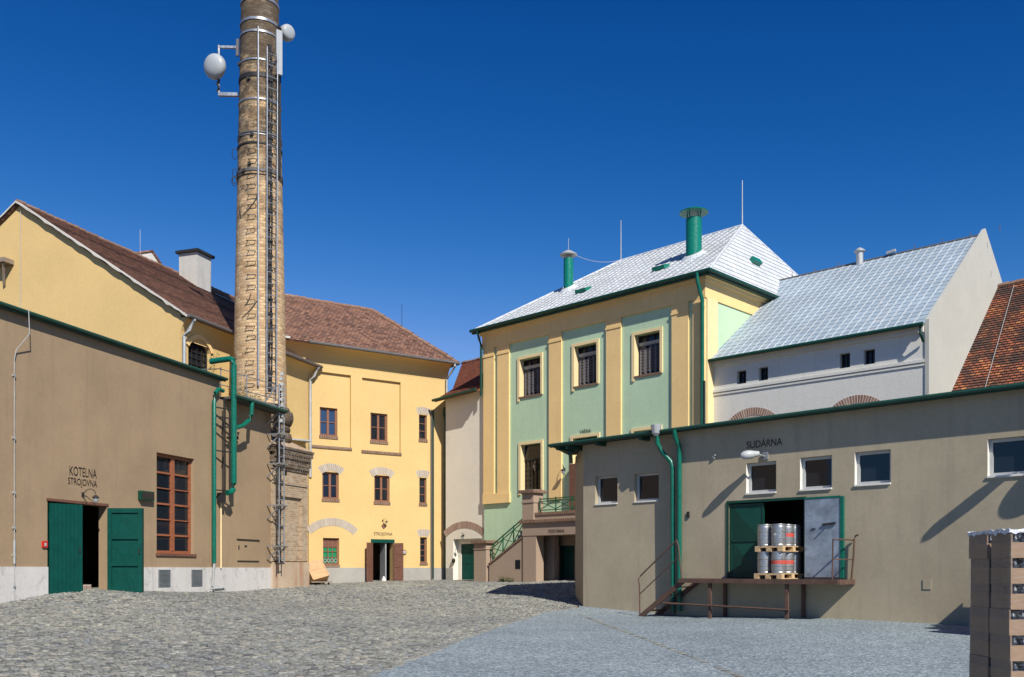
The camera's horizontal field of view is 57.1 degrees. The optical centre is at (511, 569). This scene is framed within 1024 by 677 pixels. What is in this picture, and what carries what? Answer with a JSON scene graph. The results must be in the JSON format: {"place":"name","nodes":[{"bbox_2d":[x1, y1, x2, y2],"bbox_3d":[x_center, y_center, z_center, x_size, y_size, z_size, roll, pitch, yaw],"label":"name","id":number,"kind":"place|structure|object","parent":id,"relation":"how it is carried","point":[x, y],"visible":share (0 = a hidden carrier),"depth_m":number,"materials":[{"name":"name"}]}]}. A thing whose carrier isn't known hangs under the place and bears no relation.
{"place":"outdoors","nodes":[
{"label":"outdoors","id":0,"kind":"place"},
{"bbox_2d":[0,579,581,676],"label":"cobble pavement","id":1,"kind":"structure","parent":0,"point":[131,630],"depth_m":20.55,"materials":[{"name":"stone"}]},
{"bbox_2d":[231,0,313,587],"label":"chimney","id":2,"kind":"object","parent":1,"relation":"on","point":[259,22],"visible":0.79,"depth_m":36.89,"materials":[{"name":"brown brick"}]},
{"bbox_2d":[204,39,239,96],"bbox_3d":[-11.558,-19.968,37.506,1.514,2.043,0.612,0,0,0],"label":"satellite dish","id":3,"kind":"object","parent":2,"relation":"attached to","point":[214,66],"visible":0.98,"depth_m":37.38,"materials":[{"name":"metal"}]},
{"bbox_2d":[265,46,277,394],"bbox_3d":[-9.425,-13.641,36.881,0.620,13.612,0.559,0,0,-36],"label":"ladder","id":4,"kind":"object","parent":2,"relation":"attached to","point":[267,248],"visible":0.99,"depth_m":36.74,"materials":[{"name":"metal"}]},
{"bbox_2d":[267,372,287,562],"bbox_3d":[-8.951,-3.883,35.791,0.613,7.251,0.650,0,0,17],"label":"ladder","id":5,"kind":"object","parent":2,"relation":"attached to","point":[279,505],"visible":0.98,"depth_m":35.77,"materials":[{"name":"metal"}]},
{"bbox_2d":[275,29,281,101],"bbox_3d":[-9.271,-19.964,37.336,0.240,2.772,0.252,0,0,-34],"label":"panel antenna","id":6,"kind":"object","parent":2,"relation":"attached to","point":[278,40],"visible":1,"depth_m":37.26,"materials":[{"name":"metal"}]},
{"bbox_2d":[278,24,294,41],"bbox_3d":[-9.155,-21.627,37.855,0.419,0.672,0.899,0,0,44],"label":"satellite dish","id":7,"kind":"object","parent":2,"relation":"attached to","point":[288,32],"visible":0.87,"depth_m":37.80,"materials":[{"name":"metal"}]},
{"bbox_2d":[309,559,331,584],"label":"wooden case","id":8,"kind":"object","parent":1,"relation":"on","point":[318,573],"visible":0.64,"depth_m":41.97,"materials":[{"name":"brown wood"}]},
{"bbox_2d":[499,576,513,581],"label":"weed clump","id":9,"kind":"object","parent":1,"relation":"on","point":[507,578],"visible":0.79,"depth_m":41.61,"materials":[{"name":"green plant"}]},
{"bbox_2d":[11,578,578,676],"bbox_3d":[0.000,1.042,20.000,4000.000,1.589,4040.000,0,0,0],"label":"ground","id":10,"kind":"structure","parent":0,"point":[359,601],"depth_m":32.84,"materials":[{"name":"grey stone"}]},
{"bbox_2d":[0,301,287,602],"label":"boiler house","id":11,"kind":"structure","parent":10,"relation":"on","point":[116,426],"depth_m":27.58,"materials":[{"name":"brown paint"}]},
{"bbox_2d":[41,541,47,547],"bbox_3d":[-12.450,-0.677,25.079,0.054,0.170,0.171,0,0,17],"label":"fire alarm","id":12,"kind":"object","parent":11,"relation":"attached to","point":[44,543],"visible":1,"depth_m":25.04,"materials":[{"name":"red plastic"}]},
{"bbox_2d":[48,503,82,593],"bbox_3d":[-12.133,-0.554,25.611,0.123,2.469,0.940,0,0,34],"label":"door","id":13,"kind":"structure","parent":11,"relation":"in","point":[65,520],"depth_m":25.58,"materials":[{"name":"green paint"}]},
{"bbox_2d":[82,488,98,505],"bbox_3d":[-11.861,-2.042,26.524,0.455,0.490,0.207,0,0,-5],"label":"wall lamp","id":14,"kind":"object","parent":11,"relation":"attached to","point":[95,498],"visible":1,"depth_m":26.47,"materials":[{"name":"metal"}]},
{"bbox_2d":[107,508,143,591],"bbox_3d":[-11.252,-0.569,27.386,1.000,2.439,0.200,0,0,-1],"label":"door","id":15,"kind":"structure","parent":11,"relation":"in","point":[125,526],"depth_m":27.38,"materials":[{"name":"green paint"}]},
{"bbox_2d":[138,490,153,500],"bbox_3d":[-11.246,-2.271,28.945,0.148,0.278,0.596,0,0,17],"label":"emergency light","id":16,"kind":"object","parent":11,"relation":"attached to","point":[146,495],"visible":1,"depth_m":28.84,"materials":[{"name":"green paint"}]},
{"bbox_2d":[155,453,196,556],"bbox_3d":[-10.940,-2.061,30.477,0.240,3.250,2.057,0,0,17],"label":"window","id":17,"kind":"structure","parent":11,"relation":"in","point":[173,472],"depth_m":30.52,"materials":[{"name":"red wood"}]},
{"bbox_2d":[210,387,224,590],"bbox_3d":[-10.098,-2.781,32.381,0.287,7.035,0.760,0,0,17],"label":"downpipe","id":18,"kind":"object","parent":11,"relation":"attached to","point":[217,390],"visible":1,"depth_m":32.18,"materials":[{"name":"metal"}]},
{"bbox_2d":[220,503,221,567],"bbox_3d":[-10.126,-1.193,32.747,0.052,2.276,0.052,0,0,-13],"label":"cable conduit","id":19,"kind":"object","parent":11,"relation":"attached to","point":[220,535],"visible":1,"depth_m":32.73,"materials":[{"name":"beige paint"}]},
{"bbox_2d":[209,356,236,502],"bbox_3d":[-10.167,-4.887,32.624,1.029,5.118,0.770,0,0,17],"label":"duct pipe","id":20,"kind":"object","parent":11,"relation":"attached to","point":[221,497],"visible":1,"depth_m":32.69,"materials":[{"name":"green metal"}]},
{"bbox_2d":[226,402,253,439],"bbox_3d":[-9.599,-5.280,33.315,0.504,1.435,1.028,0,0,17],"label":"duct pipe","id":21,"kind":"object","parent":11,"relation":"attached to","point":[247,421],"visible":0.89,"depth_m":33.47,"materials":[{"name":"green metal"}]},
{"bbox_2d":[203,367,277,406],"bbox_3d":[-9.786,-6.585,34.516,1.505,1.070,4.233,0,0,39],"label":"guard rail","id":22,"kind":"object","parent":11,"relation":"on","point":[251,392],"visible":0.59,"depth_m":34.59,"materials":[{"name":"metal"}]},
{"bbox_2d":[228,384,264,399],"bbox_3d":[-9.739,-6.443,34.686,0.795,0.750,2.414,0,0,10],"label":"weed clump","id":23,"kind":"object","parent":11,"relation":"on","point":[245,394],"visible":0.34,"depth_m":34.39,"materials":[{"name":"green plant"}]},
{"bbox_2d":[0,199,322,561],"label":"gabled house","id":24,"kind":"structure","parent":10,"relation":"on","point":[57,268],"depth_m":38.00,"materials":[{"name":"yellow paint"}]},
{"bbox_2d":[188,342,206,370],"bbox_3d":[-12.379,-7.791,36.877,0.072,2.439,1.299,0,0,19],"label":"window","id":25,"kind":"structure","parent":24,"relation":"in","point":[196,352],"depth_m":36.99,"materials":[{"name":"metal"}]},
{"bbox_2d":[285,294,459,582],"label":"machine house","id":26,"kind":"structure","parent":10,"relation":"on","point":[379,384],"depth_m":46.45,"materials":[{"name":"yellow paint"}]},
{"bbox_2d":[319,407,337,439],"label":"window","id":27,"kind":"structure","parent":26,"relation":"in","point":[328,416],"depth_m":45.08,"materials":[{"name":"brown wood"}]},
{"bbox_2d":[322,472,339,501],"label":"window","id":28,"kind":"structure","parent":26,"relation":"in","point":[329,480],"depth_m":45.00,"materials":[{"name":"brown wood"}]},
{"bbox_2d":[323,538,339,566],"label":"window","id":29,"kind":"structure","parent":26,"relation":"in","point":[331,553],"depth_m":45.07,"materials":[{"name":"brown wood"}]},
{"bbox_2d":[367,542,372,581],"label":"door","id":30,"kind":"structure","parent":26,"relation":"in","point":[369,545],"depth_m":45.75,"materials":[{"name":"brown wood"}]},
{"bbox_2d":[370,413,387,444],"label":"window","id":31,"kind":"structure","parent":26,"relation":"in","point":[377,422],"depth_m":46.58,"materials":[{"name":"brown wood"}]},
{"bbox_2d":[374,475,390,504],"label":"window","id":32,"kind":"structure","parent":26,"relation":"in","point":[381,483],"depth_m":46.55,"materials":[{"name":"brown wood"}]},
{"bbox_2d":[393,543,402,580],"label":"door","id":33,"kind":"structure","parent":26,"relation":"in","point":[397,547],"depth_m":46.66,"materials":[{"name":"brown wood"}]},
{"bbox_2d":[418,415,427,442],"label":"window","id":34,"kind":"structure","parent":26,"relation":"in","point":[422,418],"depth_m":47.89,"materials":[{"name":"brown wood"}]},
{"bbox_2d":[419,478,426,505],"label":"window","id":35,"kind":"structure","parent":26,"relation":"in","point":[422,481],"depth_m":47.89,"materials":[{"name":"brown wood"}]},
{"bbox_2d":[420,537,427,564],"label":"window","id":36,"kind":"structure","parent":26,"relation":"in","point":[422,539],"depth_m":47.95,"materials":[{"name":"brown wood"}]},
{"bbox_2d":[432,357,483,579],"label":"beige wing","id":37,"kind":"structure","parent":10,"relation":"on","point":[463,398],"depth_m":46.96,"materials":[{"name":"beige paint"}]},
{"bbox_2d":[462,544,473,579],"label":"door","id":38,"kind":"structure","parent":37,"relation":"in","point":[467,549],"depth_m":47.08,"materials":[{"name":"green paint"}]},
{"bbox_2d":[469,180,797,556],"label":"brew house","id":39,"kind":"structure","parent":10,"relation":"on","point":[631,344],"depth_m":41.11,"materials":[{"name":"green paint"}]},
{"bbox_2d":[470,489,574,581],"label":"balcony stair","id":40,"kind":"object","parent":39,"relation":"attached to","point":[535,552],"visible":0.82,"depth_m":41.15,"materials":[{"name":"paint"}]},
{"bbox_2d":[515,560,519,568],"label":"cellar window","id":41,"kind":"structure","parent":40,"relation":"in","point":[517,562],"depth_m":41.35,"materials":[{"name":"black glass"}]},
{"bbox_2d":[560,546,573,579],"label":"door","id":42,"kind":"structure","parent":40,"relation":"in","point":[566,552],"depth_m":41.65,"materials":[{"name":"green wood"}]},
{"bbox_2d":[518,358,541,398],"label":"window","id":43,"kind":"structure","parent":39,"relation":"in","point":[532,366],"depth_m":43.71,"materials":[{"name":"glass"}]},
{"bbox_2d":[524,444,540,489],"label":"window","id":44,"kind":"structure","parent":39,"relation":"in","point":[532,459],"depth_m":43.68,"materials":[{"name":"metal"}]},
{"bbox_2d":[569,464,574,510],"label":"door","id":45,"kind":"structure","parent":39,"relation":"in","point":[571,466],"depth_m":41.31,"materials":[{"name":"brown wood"}]},
{"bbox_2d":[573,344,596,388],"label":"window","id":46,"kind":"structure","parent":39,"relation":"in","point":[587,354],"depth_m":41.40,"materials":[{"name":"glass"}]},
{"bbox_2d":[634,332,661,377],"bbox_3d":[5.674,-8.871,38.899,1.416,1.780,0.360,0,0,44],"label":"window","id":47,"kind":"structure","parent":39,"relation":"in","point":[649,345],"depth_m":39.03,"materials":[{"name":"glass"}]},
{"bbox_2d":[548,382,1023,624],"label":"cask house","id":48,"kind":"structure","parent":10,"relation":"on","point":[912,491],"depth_m":24.27,"materials":[{"name":"grey paint"}]},
{"bbox_2d":[595,475,616,504],"bbox_3d":[3.016,-2.496,29.603,0.230,0.912,0.902,0,0,-45],"label":"window","id":49,"kind":"structure","parent":48,"relation":"in","point":[607,485],"depth_m":29.72,"materials":[{"name":"white plastic"}]},
{"bbox_2d":[634,472,658,502],"bbox_3d":[4.120,-2.480,28.478,0.230,0.879,0.920,0,0,-45],"label":"window","id":50,"kind":"structure","parent":48,"relation":"in","point":[647,484],"depth_m":28.59,"materials":[{"name":"white plastic"}]},
{"bbox_2d":[730,503,764,577],"bbox_3d":[6.440,-0.795,25.805,0.092,2.019,1.039,0,0,-45],"label":"door","id":51,"kind":"structure","parent":48,"relation":"in","point":[744,518],"depth_m":25.83,"materials":[{"name":"green paint"}]},
{"bbox_2d":[740,450,768,459],"bbox_3d":[6.503,-3.075,25.251,0.790,0.248,0.248,0,0,-11],"label":"floodlight","id":52,"kind":"object","parent":48,"relation":"attached to","point":[748,454],"visible":1,"depth_m":25.16,"materials":[{"name":"grey metal"}]},
{"bbox_2d":[745,461,775,494],"bbox_3d":[6.785,-2.479,25.505,0.220,0.865,0.915,0,0,-45],"label":"window","id":53,"kind":"structure","parent":48,"relation":"in","point":[760,477],"depth_m":25.63,"materials":[{"name":"white plastic"}]},
{"bbox_2d":[799,456,831,490],"bbox_3d":[7.901,-2.490,24.371,0.220,0.877,0.888,0,0,-45],"label":"window","id":54,"kind":"structure","parent":48,"relation":"in","point":[815,472],"depth_m":24.48,"materials":[{"name":"white plastic"}]},
{"bbox_2d":[804,495,844,577],"bbox_3d":[7.940,-0.830,24.070,0.210,2.089,1.081,0,0,-45],"label":"door","id":55,"kind":"structure","parent":48,"relation":"in","point":[824,515],"depth_m":24.07,"materials":[{"name":"grey metal"}]},
{"bbox_2d":[854,450,890,486],"bbox_3d":[8.954,-2.509,23.300,0.220,0.858,0.916,0,0,-45],"label":"window","id":56,"kind":"structure","parent":48,"relation":"in","point":[874,467],"depth_m":23.38,"materials":[{"name":"white plastic"}]},
{"bbox_2d":[987,437,1023,477],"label":"window","id":57,"kind":"structure","parent":48,"relation":"in","point":[1006,455],"depth_m":21.20,"materials":[{"name":"white plastic"}]},
{"bbox_2d":[708,228,1001,421],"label":"malt house","id":58,"kind":"structure","parent":10,"relation":"on","point":[902,324],"depth_m":34.78,"materials":[{"name":"grey paint"}]},
{"bbox_2d":[739,371,745,383],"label":"window","id":59,"kind":"structure","parent":58,"relation":"in","point":[742,375],"depth_m":36.53,"materials":[{"name":"glass"}]},
{"bbox_2d":[761,368,767,380],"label":"window","id":60,"kind":"structure","parent":58,"relation":"in","point":[764,372],"depth_m":35.89,"materials":[{"name":"glass"}]},
{"bbox_2d":[842,354,849,367],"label":"window","id":61,"kind":"structure","parent":58,"relation":"in","point":[845,358],"depth_m":33.71,"materials":[{"name":"glass"}]},
{"bbox_2d":[866,350,874,364],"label":"window","id":62,"kind":"structure","parent":58,"relation":"in","point":[870,355],"depth_m":33.11,"materials":[{"name":"glass"}]},
{"bbox_2d":[952,278,1023,390],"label":"red roofed house","id":63,"kind":"structure","parent":10,"relation":"on","point":[995,356],"depth_m":33.97,"materials":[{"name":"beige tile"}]},
{"bbox_2d":[0,0,1023,391],"label":"sky","id":64,"kind":"structure","parent":0,"point":[441,159],"materials":[{"name":"blue"}]},
{"bbox_2d":[372,605,969,676],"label":"drive","id":65,"kind":"structure","parent":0,"point":[568,643],"depth_m":16.87,"materials":[{"name":"grey concrete"}]},
{"bbox_2d":[367,608,573,676],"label":"edge stones","id":66,"kind":"object","parent":65,"relation":"on","point":[420,655],"visible":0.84,"depth_m":17.34,"materials":[{"name":"stone"}]},
{"bbox_2d":[579,614,743,676],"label":"gutter stones","id":67,"kind":"object","parent":65,"relation":"on","point":[683,653],"visible":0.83,"depth_m":17.08,"materials":[{"name":"stone"}]},
{"bbox_2d":[638,534,858,619],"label":"loading platform","id":68,"kind":"structure","parent":65,"relation":"on","point":[694,582],"depth_m":25.37,"materials":[{"name":"metal"}]},
{"bbox_2d":[754,573,804,578],"bbox_3d":[7.057,0.169,24.830,1.200,0.144,0.800,0,0,-45],"label":"pallet","id":69,"kind":"object","parent":68,"relation":"on","point":[779,575],"visible":0.95,"depth_m":24.52,"materials":[{"name":"brown wood"}]},
{"bbox_2d":[757,552,770,572],"bbox_3d":[6.631,-0.188,24.692,0.398,0.565,0.398,0,0,-4],"label":"beer keg","id":70,"kind":"object","parent":69,"relation":"on","point":[763,562],"visible":0.88,"depth_m":24.53,"materials":[{"name":"metal"}]},
{"bbox_2d":[771,551,785,572],"bbox_3d":[6.912,-0.188,24.407,0.398,0.565,0.398,0,0,-37],"label":"beer keg","id":71,"kind":"object","parent":69,"relation":"on","point":[778,561],"visible":0.98,"depth_m":24.25,"materials":[{"name":"metal"}]},
{"bbox_2d":[755,546,803,551],"bbox_3d":[7.082,-0.542,24.833,1.200,0.144,0.800,0,0,-45],"label":"pallet","id":72,"kind":"object","parent":71,"relation":"on","point":[778,548],"visible":0.9,"depth_m":24.54,"materials":[{"name":"brown wood"}]},
{"bbox_2d":[757,524,770,545],"bbox_3d":[6.631,-0.899,24.692,0.398,0.565,0.398,0,0,-2],"label":"beer keg","id":73,"kind":"object","parent":72,"relation":"on","point":[763,534],"visible":0.86,"depth_m":24.52,"materials":[{"name":"metal"}]},
{"bbox_2d":[771,524,786,545],"bbox_3d":[6.912,-0.899,24.407,0.398,0.565,0.398,0,0,1],"label":"beer keg","id":74,"kind":"object","parent":72,"relation":"on","point":[778,534],"visible":0.99,"depth_m":24.25,"materials":[{"name":"metal"}]},
{"bbox_2d":[786,524,793,545],"bbox_3d":[7.197,-0.899,24.687,0.398,0.565,0.398,0,0,40],"label":"beer keg","id":75,"kind":"object","parent":72,"relation":"on","point":[790,534],"visible":0.46,"depth_m":24.50,"materials":[{"name":"metal"}]},
{"bbox_2d":[794,525,801,545],"bbox_3d":[7.482,-0.899,24.968,0.398,0.565,0.398,0,0,31],"label":"beer keg","id":76,"kind":"object","parent":72,"relation":"on","point":[797,535],"visible":0.46,"depth_m":24.79,"materials":[{"name":"metal"}]},
{"bbox_2d":[786,552,793,572],"bbox_3d":[7.197,-0.188,24.687,0.398,0.565,0.398,0,0,37],"label":"beer keg","id":77,"kind":"object","parent":69,"relation":"on","point":[789,562],"visible":0.54,"depth_m":24.51,"materials":[{"name":"metal"}]},
{"bbox_2d":[794,552,801,572],"bbox_3d":[7.482,-0.188,24.968,0.398,0.565,0.398,0,0,-32],"label":"beer keg","id":78,"kind":"object","parent":69,"relation":"on","point":[797,562],"visible":0.52,"depth_m":24.79,"materials":[{"name":"metal"}]},
{"bbox_3d":[5.051,1.246,9.177,0.560,0.246,0.378,0,0,0],"label":"carton","id":79,"kind":"object","parent":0,"visible":0},
{"bbox_2d":[991,658,1023,676],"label":"carton","id":80,"kind":"object","parent":79,"relation":"on","point":[1001,668],"visible":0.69,"depth_m":9.09,"materials":[{"name":"cardboard"}]},
{"bbox_2d":[990,633,1023,660],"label":"carton","id":81,"kind":"object","parent":80,"relation":"on","point":[1007,647],"visible":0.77,"depth_m":9.06,"materials":[{"name":"cardboard"}]},
{"bbox_2d":[989,608,1023,634],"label":"carton","id":82,"kind":"object","parent":81,"relation":"on","point":[1006,621],"visible":0.88,"depth_m":9.08,"materials":[{"name":"cardboard"}]},
{"bbox_2d":[991,583,1023,609],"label":"carton","id":83,"kind":"object","parent":82,"relation":"on","point":[1007,596],"visible":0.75,"depth_m":9.08,"materials":[{"name":"cardboard"}]},
{"bbox_2d":[991,558,1023,583],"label":"carton","id":84,"kind":"object","parent":83,"relation":"on","point":[1007,570],"visible":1,"depth_m":9.08,"materials":[{"name":"cardboard"}]},
{"bbox_2d":[991,532,1023,557],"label":"carton","id":85,"kind":"object","parent":84,"relation":"on","point":[1009,545],"visible":0.95,"depth_m":9.06,"materials":[{"name":"cardboard"}]},
{"bbox_2d":[967,528,1023,536],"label":"stretch film","id":86,"kind":"object","parent":85,"relation":"on","point":[996,531],"visible":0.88,"depth_m":9.25,"materials":[{"name":"white"}]},
{"bbox_3d":[5.042,1.246,9.611,0.560,0.246,0.378,0,0,0],"label":"carton","id":87,"kind":"object","parent":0,"visible":0},
{"bbox_2d":[969,654,990,676],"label":"carton","id":88,"kind":"object","parent":87,"relation":"on","point":[979,666],"visible":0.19,"depth_m":9.59,"materials":[{"name":"cardboard"}]},
{"bbox_2d":[970,630,1019,656],"bbox_3d":[5.051,0.752,9.616,0.560,0.246,0.378,0,0,0],"label":"carton","id":89,"kind":"object","parent":88,"relation":"on","point":[980,643],"visible":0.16,"depth_m":9.59,"materials":[{"name":"cardboard"}]},
{"bbox_2d":[970,606,1018,631],"bbox_3d":[5.045,0.505,9.606,0.560,0.246,0.378,0,0,0],"label":"carton","id":90,"kind":"object","parent":89,"relation":"on","point":[979,618],"visible":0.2,"depth_m":9.59,"materials":[{"name":"cardboard"}]},
{"bbox_2d":[971,583,1020,607],"bbox_3d":[5.054,0.258,9.610,0.560,0.246,0.378,0,0,0],"label":"carton","id":91,"kind":"object","parent":90,"relation":"on","point":[980,594],"visible":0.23,"depth_m":9.57,"materials":[{"name":"cardboard"}]},
{"bbox_2d":[971,558,990,582],"bbox_3d":[5.054,0.011,9.607,0.560,0.246,0.378,0,0,0],"label":"carton","id":92,"kind":"object","parent":91,"relation":"on","point":[980,570],"visible":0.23,"depth_m":9.57,"materials":[{"name":"cardboard"}]},
{"bbox_2d":[969,534,1021,558],"bbox_3d":[5.040,-0.236,9.618,0.560,0.246,0.378,0,0,0],"label":"carton","id":93,"kind":"object","parent":92,"relation":"on","point":[980,546],"visible":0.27,"depth_m":9.56,"materials":[{"name":"cardboard"}]}
]}

